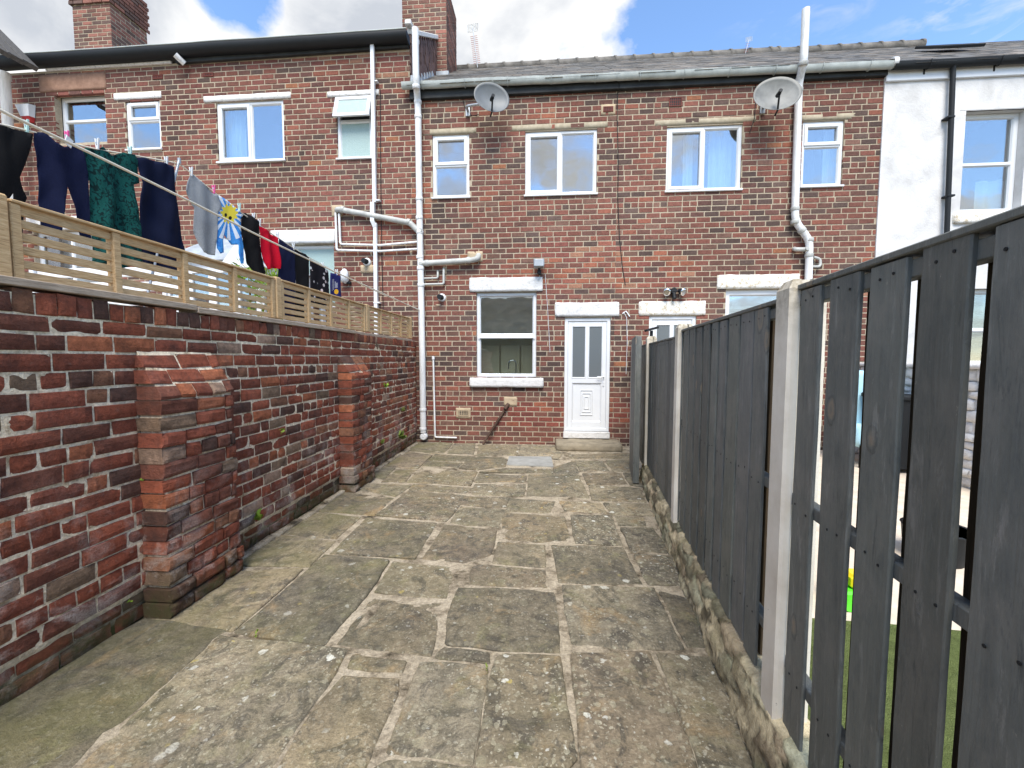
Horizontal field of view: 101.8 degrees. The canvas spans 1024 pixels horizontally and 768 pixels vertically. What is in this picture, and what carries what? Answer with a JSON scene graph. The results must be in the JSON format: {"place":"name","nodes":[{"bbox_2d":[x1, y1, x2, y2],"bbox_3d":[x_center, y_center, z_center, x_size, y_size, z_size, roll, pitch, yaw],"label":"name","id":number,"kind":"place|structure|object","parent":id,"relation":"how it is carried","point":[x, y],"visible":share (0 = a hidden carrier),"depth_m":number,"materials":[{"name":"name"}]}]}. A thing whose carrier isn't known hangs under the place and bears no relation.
{"place":"outdoors","nodes":[
{"label":"outdoors","id":0,"kind":"place"},
{"bbox_2d":[29,267,178,311],"bbox_3d":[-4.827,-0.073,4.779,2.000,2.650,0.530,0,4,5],"label":"white bench","id":1,"kind":"object","parent":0,"point":[90,270],"visible":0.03,"depth_m":4.94,"materials":[{"name":"plastic"}]},
{"bbox_2d":[162,238,325,325],"bbox_3d":[-4.250,-0.738,6.882,1.700,3.720,1.830,0,4,5],"label":"porch","id":2,"kind":"object","parent":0,"point":[229,254],"visible":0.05,"depth_m":6.03,"materials":[{"name":"white plastic"}]},
{"bbox_2d":[231,257,267,314],"bbox_3d":[-3.309,-0.197,5.279,0.438,2.840,0.441,0,4,5],"label":"potted plant","id":3,"kind":"object","parent":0,"point":[239,276],"visible":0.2,"depth_m":5.20,"materials":[{"name":"green plant"}]},
{"bbox_2d":[0,441,752,767],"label":"paving","id":4,"kind":"structure","parent":0,"point":[222,701],"depth_m":2.16,"materials":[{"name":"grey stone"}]},
{"bbox_2d":[0,287,417,706],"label":"brick boundary wall","id":5,"kind":"structure","parent":4,"relation":"on","point":[105,407],"depth_m":2.45,"materials":[{"name":"red brick"}]},
{"bbox_2d":[0,275,196,310],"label":"timber plank","id":6,"kind":"object","parent":5,"relation":"on","point":[37,286],"visible":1,"depth_m":2.18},
{"bbox_2d":[0,193,12,276],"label":"trellis post","id":7,"kind":"object","parent":6,"relation":"on","point":[5,260],"visible":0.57,"depth_m":1.84,"materials":[{"name":"beige wood"}]},
{"bbox_2d":[7,198,275,317],"bbox_3d":[-2.201,-0.710,2.785,0.062,0.356,1.830,0,4,5],"label":"trellis","id":8,"kind":"object","parent":6,"relation":"on","point":[111,256],"visible":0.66,"depth_m":2.35,"materials":[{"name":"beige wood"}]},
{"bbox_2d":[254,508,262,520],"bbox_3d":[-2.079,1.077,3.409,0.065,0.088,0.122,-2,4,-32],"label":"weed","id":9,"kind":"object","parent":5,"relation":"attached to","point":[258,516],"visible":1,"depth_m":3.40,"materials":[{"name":"green plant"}]},
{"bbox_2d":[179,307,355,333],"bbox_3d":[-2.107,-0.573,4.000,0.150,0.038,2.355,0,4,5],"label":"timber plank","id":10,"kind":"object","parent":5,"relation":"on","point":[205,311],"visible":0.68,"depth_m":3.44,"materials":[{"name":"grey wood"}]},
{"bbox_2d":[274,277,281,318],"bbox_3d":[-2.126,-0.773,3.741,0.074,0.369,0.072,0,4,5],"label":"trellis post","id":11,"kind":"object","parent":10,"relation":"on","point":[278,302],"visible":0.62,"depth_m":3.72,"materials":[{"name":"beige wood"}]},
{"bbox_2d":[281,279,365,331],"bbox_3d":[-2.046,-0.826,4.671,0.062,0.356,1.780,0,4,5],"label":"trellis","id":12,"kind":"object","parent":10,"relation":"on","point":[308,292],"visible":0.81,"depth_m":4.46,"materials":[{"name":"beige wood"}]},
{"bbox_2d":[356,331,411,340],"bbox_3d":[-1.951,-0.711,6.311,0.150,0.038,2.275,0,4,5],"label":"timber plank","id":13,"kind":"object","parent":5,"relation":"on","point":[381,336],"visible":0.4,"depth_m":6.09,"materials":[{"name":"grey wood"}]},
{"bbox_2d":[365,304,368,331],"bbox_3d":[-1.974,-0.887,5.601,0.074,0.369,0.072,0,4,5],"label":"trellis post","id":14,"kind":"object","parent":13,"relation":"on","point":[367,317],"visible":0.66,"depth_m":5.58,"materials":[{"name":"beige wood"}]},
{"bbox_2d":[369,306,409,337],"bbox_3d":[-1.896,-0.938,6.506,0.062,0.356,1.730,0,4,5],"label":"trellis","id":15,"kind":"object","parent":13,"relation":"on","point":[390,322],"visible":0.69,"depth_m":6.43,"materials":[{"name":"beige wood"}]},
{"bbox_2d":[409,317,411,337],"bbox_3d":[-1.826,-0.998,7.411,0.074,0.369,0.072,0,4,5],"label":"trellis post","id":16,"kind":"object","parent":13,"relation":"on","point":[410,327],"visible":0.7,"depth_m":7.38,"materials":[{"name":"beige wood"}]},
{"bbox_2d":[398,431,406,438],"bbox_3d":[-1.776,0.822,6.736,0.145,0.138,0.189,0,4,5],"label":"weed","id":17,"kind":"object","parent":5,"relation":"attached to","point":[401,435],"visible":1,"depth_m":6.72,"materials":[{"name":"green plant"}]},
{"bbox_2d":[507,456,553,466],"bbox_3d":[0.278,1.170,6.313,0.693,0.032,0.581,0,4,5],"label":"drain cover","id":18,"kind":"object","parent":4,"relation":"on","point":[541,461],"visible":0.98,"depth_m":6.25,"materials":[{"name":"grey concrete"}]},
{"bbox_2d":[555,438,622,451],"bbox_3d":[1.319,1.064,7.221,1.125,0.150,0.509,0,4,5],"label":"door step","id":19,"kind":"object","parent":4,"relation":"on","point":[591,445],"depth_m":7.00,"materials":[{"name":"stone"}]},
{"bbox_2d":[629,336,641,482],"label":"gate","id":20,"kind":"structure","parent":4,"relation":"on","point":[636,351],"depth_m":5.09,"materials":[{"name":"grey paint"}]},
{"bbox_2d":[639,463,809,767],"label":"stone kerb","id":21,"kind":"structure","parent":4,"relation":"on","point":[768,741],"depth_m":1.96,"materials":[{"name":"beige stone"}]},
{"bbox_2d":[647,336,674,507],"bbox_3d":[1.582,0.312,4.366,0.076,1.540,1.883,1,4,11],"label":"fence panel","id":22,"kind":"object","parent":21,"relation":"on","point":[660,405],"visible":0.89,"depth_m":4.23,"materials":[{"name":"grey paint"}]},
{"bbox_2d":[677,299,775,665],"bbox_3d":[1.234,0.404,2.529,0.077,1.581,1.926,1,4,11],"label":"fence panel","id":23,"kind":"object","parent":21,"relation":"on","point":[727,368],"visible":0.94,"depth_m":2.13,"materials":[{"name":"grey paint"}]},
{"bbox_2d":[783,205,1023,767],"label":"fence panel","id":24,"kind":"object","parent":21,"relation":"on","point":[985,612],"visible":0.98,"depth_m":0.93,"materials":[{"name":"grey paint"}]},
{"bbox_2d":[0,0,1023,72],"label":"sky","id":25,"kind":"structure","parent":0,"point":[508,30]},
{"bbox_2d":[847,568,853,611],"bbox_3d":[2.145,1.289,2.640,0.214,0.210,0.205,0,4,5],"label":"toy truck","id":26,"kind":"object","parent":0,"point":[850,590],"visible":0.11,"depth_m":2.57,"materials":[{"name":"green plastic"}]},
{"bbox_2d":[812,450,969,630],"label":"yard paving","id":27,"kind":"structure","parent":0,"point":[964,510],"depth_m":3.89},
{"bbox_2d":[855,370,863,467],"bbox_3d":[5.248,0.489,6.114,0.634,1.388,0.578,0,4,5],"label":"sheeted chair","id":28,"kind":"object","parent":27,"relation":"on","point":[859,414],"visible":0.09,"depth_m":6.16,"materials":[{"name":"fabric"}]},
{"bbox_2d":[807,618,960,767],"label":"artificial lawn","id":29,"kind":"structure","parent":27,"relation":"on","point":[953,669],"depth_m":1.94,"materials":[{"name":"green plastic"}]},
{"bbox_2d":[861,392,910,469],"bbox_3d":[5.432,0.672,5.824,0.600,1.060,0.690,0,4,5],"label":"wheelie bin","id":30,"kind":"object","parent":27,"relation":"on","point":[905,425],"visible":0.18,"depth_m":5.55,"materials":[{"name":"black plastic"}]},
{"bbox_2d":[855,362,979,487],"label":"white stone wall","id":31,"kind":"structure","parent":0,"point":[974,370],"depth_m":4.98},
{"bbox_2d":[899,517,966,568],"bbox_3d":[3.298,1.234,3.228,0.440,0.250,0.440,0,4,5],"label":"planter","id":32,"kind":"object","parent":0,"point":[961,551],"visible":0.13,"depth_m":3.05,"materials":[{"name":"black plastic"}]},
{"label":"left yard paving","id":33,"kind":"structure","parent":0,"visible":0},
{"bbox_2d":[143,158,180,306],"bbox_3d":[-2.744,-0.206,3.013,0.024,3.140,0.833,1,4,13],"label":"clothes prop","id":34,"kind":"object","parent":33,"relation":"on","point":[176,173],"visible":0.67,"depth_m":3.28,"materials":[{"name":"metal"}]},
{"bbox_2d":[245,282,282,319],"bbox_3d":[-2.684,0.047,4.652,0.474,2.431,0.466,-2,4,-25],"label":"potted plant","id":35,"kind":"object","parent":33,"relation":"on","point":[256,295],"visible":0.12,"depth_m":4.53,"materials":[{"name":"green plant"}]},
{"bbox_2d":[255,268,277,289],"bbox_3d":[-3.378,-0.247,5.893,0.426,2.865,0.440,0,4,5],"label":"potted plant","id":36,"kind":"object","parent":33,"relation":"on","point":[273,273],"visible":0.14,"depth_m":5.74,"materials":[{"name":"green plant"}]},
{"label":"ground","id":37,"kind":"structure","parent":0,"visible":0},
{"bbox_2d":[0,30,38,71],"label":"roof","id":38,"kind":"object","parent":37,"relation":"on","point":[9,48],"visible":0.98,"depth_m":7.38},
{"bbox_2d":[0,0,456,340],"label":"terraced house","id":39,"kind":"structure","parent":37,"relation":"on","point":[296,139],"depth_m":7.65,"materials":[{"name":"brick"}]},
{"bbox_2d":[15,104,35,122],"bbox_3d":[-9.259,-5.153,7.908,0.327,0.317,0.100,0,4,5],"label":"alarm box","id":40,"kind":"object","parent":39,"relation":"attached to","point":[26,111],"visible":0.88,"depth_m":7.88,"materials":[{"name":"white plastic"}]},
{"bbox_2d":[38,232,98,282],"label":"window","id":41,"kind":"structure","parent":39,"relation":"in","point":[43,261],"depth_m":8.76,"materials":[{"name":"white plastic"}]},
{"bbox_2d":[125,101,162,151],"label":"window","id":42,"kind":"structure","parent":39,"relation":"in","point":[155,105],"depth_m":7.82,"materials":[{"name":"white plastic"}]},
{"bbox_2d":[216,101,285,163],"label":"window","id":43,"kind":"structure","parent":39,"relation":"in","point":[248,132],"depth_m":7.90,"materials":[{"name":"white plastic"}]},
{"bbox_2d":[295,245,334,306],"bbox_3d":[-3.800,-2.000,7.848,1.067,1.180,0.065,0,4,5],"label":"window","id":44,"kind":"structure","parent":39,"relation":"in","point":[323,253],"depth_m":7.80,"materials":[{"name":"white plastic"}]},
{"bbox_2d":[340,269,350,283],"bbox_3d":[-3.042,-1.967,7.590,0.173,0.271,0.152,0,4,5],"label":"wall lamp","id":45,"kind":"object","parent":39,"relation":"attached to","point":[344,280],"visible":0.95,"depth_m":7.54,"materials":[{"name":"white plastic"}]},
{"bbox_2d":[332,95,371,159],"bbox_3d":[-2.838,-4.597,7.456,0.692,1.096,0.241,0,4,5],"label":"window","id":46,"kind":"structure","parent":39,"relation":"in","point":[353,113],"depth_m":7.52,"materials":[{"name":"white plastic"}]},
{"bbox_2d":[334,26,629,444],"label":"terraced house","id":47,"kind":"structure","parent":37,"relation":"on","point":[501,201],"depth_m":7.42,"materials":[{"name":"brick"}]},
{"bbox_2d":[0,123,417,308],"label":"washing line","id":48,"kind":"object","parent":47,"relation":"attached to","point":[170,162],"visible":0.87,"depth_m":3.14,"materials":[{"name":"beige fabric"}]},
{"bbox_2d":[0,125,32,232],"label":"trousers","id":49,"kind":"object","parent":48,"relation":"hanging from","point":[15,146],"visible":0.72,"depth_m":2.38,"materials":[{"name":"black fabric"}]},
{"bbox_2d":[24,119,28,132],"bbox_3d":[-2.854,-1.516,2.445,0.034,0.075,0.014,1,4,13],"label":"clothes peg","id":50,"kind":"object","parent":48,"relation":"attached to","point":[26,127],"visible":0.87,"depth_m":2.44,"materials":[{"name":"white plastic"}]},
{"bbox_2d":[34,132,90,237],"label":"trousers","id":51,"kind":"object","parent":48,"relation":"hanging from","point":[61,170],"visible":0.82,"depth_m":2.58,"materials":[{"name":"blue fabric"}]},
{"bbox_2d":[64,135,72,147],"bbox_3d":[-2.772,-1.515,2.600,0.006,0.071,0.052,0,4,5],"label":"care label","id":52,"kind":"object","parent":51,"relation":"attached to","point":[68,138],"visible":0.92,"depth_m":2.60,"materials":[{"name":"white fabric"}]},
{"bbox_2d":[64,130,69,137],"bbox_3d":[-2.811,-1.561,2.627,0.034,0.075,0.014,1,4,13],"label":"clothes peg","id":53,"kind":"object","parent":48,"relation":"attached to","point":[67,133],"visible":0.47,"depth_m":2.62,"materials":[{"name":"pink plastic"}]},
{"bbox_2d":[94,138,99,149],"bbox_3d":[-2.775,-1.605,2.782,0.034,0.075,0.014,1,4,13],"label":"clothes peg","id":54,"kind":"object","parent":48,"relation":"attached to","point":[97,142],"visible":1,"depth_m":2.78,"materials":[{"name":"white plastic"}]},
{"bbox_2d":[83,146,142,267],"bbox_3d":[-2.741,-1.225,2.880,0.086,0.823,0.345,1,4,11],"label":"dress","id":55,"kind":"object","parent":48,"relation":"hanging from","point":[113,201],"visible":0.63,"depth_m":2.87,"materials":[{"name":"green fabric"}]},
{"bbox_2d":[127,146,131,153],"bbox_3d":[-2.730,-1.659,2.972,0.034,0.075,0.014,1,4,13],"label":"clothes peg","id":56,"kind":"object","parent":48,"relation":"attached to","point":[130,150],"visible":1,"depth_m":2.97,"materials":[{"name":"white plastic"}]},
{"bbox_2d":[137,157,184,269],"bbox_3d":[-2.680,-1.283,3.187,0.068,0.828,0.346,1,4,13],"label":"skirt","id":57,"kind":"object","parent":48,"relation":"hanging from","point":[159,216],"visible":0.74,"depth_m":3.16,"materials":[{"name":"blue fabric"}]},
{"bbox_2d":[186,175,221,254],"bbox_3d":[-2.602,-1.422,3.527,0.042,0.621,0.324,1,4,11],"label":"shirt","id":58,"kind":"object","parent":48,"relation":"hanging from","point":[205,222],"visible":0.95,"depth_m":3.50,"materials":[{"name":"grey fabric"}]},
{"bbox_2d":[216,195,243,263],"bbox_3d":[-2.547,-1.388,3.767,0.026,0.549,0.292,1,4,14],"label":"childs shirt","id":59,"kind":"object","parent":48,"relation":"hanging from","point":[231,232],"visible":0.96,"depth_m":3.76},
{"bbox_2d":[241,213,264,273],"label":"trousers","id":60,"kind":"object","parent":48,"relation":"hanging from","point":[252,250],"visible":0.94,"depth_m":3.98,"materials":[{"name":"black fabric"}]},
{"bbox_2d":[259,226,280,268],"bbox_3d":[-2.442,-1.351,4.193,0.070,0.411,0.231,1,4,15],"label":"clothing","id":61,"kind":"object","parent":48,"relation":"hanging from","point":[271,255],"visible":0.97,"depth_m":4.17,"materials":[{"name":"red fabric"}]},
{"bbox_2d":[278,239,295,320],"bbox_3d":[-2.398,-1.096,4.426,0.032,0.834,0.269,1,4,13],"label":"towel","id":62,"kind":"object","parent":48,"relation":"hanging from","point":[286,271],"visible":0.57,"depth_m":4.43,"materials":[{"name":"blue fabric"}]},
{"bbox_2d":[294,250,308,317],"bbox_3d":[-2.345,-1.084,4.647,0.035,0.783,0.235,1,4,19],"label":"towel","id":63,"kind":"object","parent":48,"relation":"hanging from","point":[302,270],"visible":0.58,"depth_m":4.64,"materials":[{"name":"black fabric"}]},
{"bbox_2d":[310,259,328,305],"bbox_3d":[-2.276,-1.183,4.945,0.035,0.520,0.370,1,4,12],"label":"cloth","id":64,"kind":"object","parent":48,"relation":"hanging from","point":[319,277],"visible":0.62,"depth_m":4.92,"materials":[{"name":"black fabric"}]},
{"bbox_2d":[330,273,340,296],"bbox_3d":[-2.216,-1.234,5.216,0.020,0.297,0.217,1,4,14],"label":"tea towel","id":65,"kind":"object","parent":48,"relation":"hanging from","point":[335,284],"visible":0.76,"depth_m":5.22,"materials":[{"name":"blue fabric"}]},
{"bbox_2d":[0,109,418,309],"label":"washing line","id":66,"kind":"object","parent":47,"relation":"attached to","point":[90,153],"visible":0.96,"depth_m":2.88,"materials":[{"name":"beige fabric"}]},
{"bbox_2d":[431,135,470,199],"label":"window","id":67,"kind":"structure","parent":47,"relation":"in","point":[450,152],"depth_m":8.26,"materials":[{"name":"white plastic"}]},
{"bbox_2d":[467,23,479,67],"bbox_3d":[-0.936,-8.320,10.223,0.319,1.052,0.024,0,4,5],"label":"tv aerial","id":68,"kind":"object","parent":47,"relation":"attached to","point":[475,53],"visible":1,"depth_m":10.21,"materials":[{"name":"metal"}]},
{"bbox_2d":[465,82,508,116],"bbox_3d":[-0.512,-4.730,6.949,0.848,0.519,0.415,2,4,27],"label":"satellite dish","id":69,"kind":"object","parent":47,"relation":"attached to","point":[491,97],"visible":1,"depth_m":6.92,"materials":[{"name":"grey metal"}]},
{"bbox_2d":[482,403,509,444],"bbox_3d":[-0.287,0.723,7.514,0.511,0.761,0.103,-1,4,-10],"label":"iron pipe","id":70,"kind":"object","parent":47,"relation":"attached to","point":[497,421],"visible":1,"depth_m":7.52,"materials":[{"name":"brown metal"}]},
{"bbox_2d":[477,292,536,377],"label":"window","id":71,"kind":"structure","parent":47,"relation":"in","point":[506,322],"depth_m":8.63,"materials":[{"name":"white plastic"}]},
{"bbox_2d":[533,259,543,274],"bbox_3d":[0.471,-2.047,7.259,0.190,0.255,0.208,0,4,5],"label":"floodlight","id":72,"kind":"object","parent":47,"relation":"attached to","point":[538,264],"visible":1,"depth_m":7.16,"materials":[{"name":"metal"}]},
{"bbox_2d":[524,130,597,196],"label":"window","id":73,"kind":"structure","parent":47,"relation":"in","point":[557,163],"depth_m":8.32,"materials":[{"name":"white plastic"}]},
{"bbox_2d":[563,318,610,438],"bbox_3d":[1.339,-0.098,7.443,0.826,2.148,0.125,0,4,5],"label":"door","id":74,"kind":"structure","parent":47,"relation":"in","point":[587,340],"depth_m":7.45,"materials":[{"name":"white plastic"}]},
{"bbox_2d":[643,336,656,465],"bbox_3d":[1.757,0.362,5.304,0.120,1.932,0.116,1,4,11],"label":"concrete post","id":75,"kind":"object","parent":37,"relation":"on","point":[650,339],"visible":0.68,"depth_m":5.26,"materials":[{"name":"grey concrete"}]},
{"bbox_2d":[639,344,645,462],"bbox_3d":[1.940,0.253,6.252,0.076,1.653,1.921,1,4,11],"label":"fence panel","id":76,"kind":"object","parent":75,"relation":"attached to","point":[643,352],"visible":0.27,"depth_m":5.82,"materials":[{"name":"grey paint"}]},
{"bbox_2d":[644,326,658,335],"bbox_3d":[1.758,-0.663,5.242,0.156,0.123,0.120,0,4,5],"label":"solar lamp","id":77,"kind":"object","parent":75,"relation":"on","point":[650,329],"visible":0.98,"depth_m":5.19,"materials":[{"name":"black plastic"}]},
{"bbox_2d":[671,324,692,522],"bbox_3d":[1.403,0.476,3.441,0.120,1.932,0.116,1,4,11],"label":"concrete post","id":78,"kind":"object","parent":37,"relation":"on","point":[676,415],"visible":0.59,"depth_m":3.40,"materials":[{"name":"grey concrete"}]},
{"bbox_2d":[597,6,899,449],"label":"terraced house","id":79,"kind":"structure","parent":37,"relation":"on","point":[731,199],"depth_m":7.04,"materials":[{"name":"brick"}]},
{"bbox_2d":[649,316,695,340],"bbox_3d":[2.798,-0.161,7.347,0.796,2.049,0.069,0,4,5],"label":"door","id":80,"kind":"structure","parent":79,"relation":"in","point":[667,325],"depth_m":7.28,"materials":[{"name":"white plastic"}]},
{"bbox_2d":[663,287,686,298],"bbox_3d":[2.780,-1.553,7.118,0.401,0.203,0.168,0,4,5],"label":"twin spotlight","id":81,"kind":"object","parent":79,"relation":"attached to","point":[674,290],"visible":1,"depth_m":7.09,"materials":[{"name":"white plastic"}]},
{"bbox_2d":[664,125,742,192],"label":"window","id":82,"kind":"structure","parent":79,"relation":"in","point":[707,158],"depth_m":7.24,"materials":[{"name":"white plastic"}]},
{"bbox_2d":[725,290,777,314],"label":"window","id":83,"kind":"structure","parent":79,"relation":"in","point":[736,300],"depth_m":7.30,"materials":[{"name":"white plastic"}]},
{"bbox_2d":[753,77,801,115],"bbox_3d":[4.194,-4.533,6.551,0.602,0.595,0.510,3,5,43],"label":"satellite dish","id":84,"kind":"object","parent":79,"relation":"attached to","point":[777,93],"visible":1,"depth_m":6.55,"materials":[{"name":"grey metal"}]},
{"bbox_2d":[800,121,843,187],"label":"window","id":85,"kind":"structure","parent":79,"relation":"in","point":[821,158],"depth_m":7.03,"materials":[{"name":"white plastic"}]},
{"bbox_2d":[761,278,826,722],"bbox_3d":[1.046,0.591,1.563,0.120,1.932,0.116,1,4,11],"label":"concrete post","id":86,"kind":"object","parent":37,"relation":"on","point":[785,382],"visible":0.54,"depth_m":1.53,"materials":[{"name":"grey concrete"}]},
{"bbox_2d":[781,38,1023,363],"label":"terraced house","id":87,"kind":"structure","parent":37,"relation":"on","point":[952,145],"depth_m":6.75,"materials":[{"name":"white paint"}]},
{"bbox_2d":[970,290,985,363],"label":"window","id":88,"kind":"structure","parent":87,"relation":"in","point":[980,295],"depth_m":7.04,"materials":[{"name":"white plastic"}]},
{"bbox_2d":[960,113,1018,211],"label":"window","id":89,"kind":"structure","parent":87,"relation":"in","point":[990,140],"depth_m":7.16,"materials":[{"name":"white plastic"}]}
]}

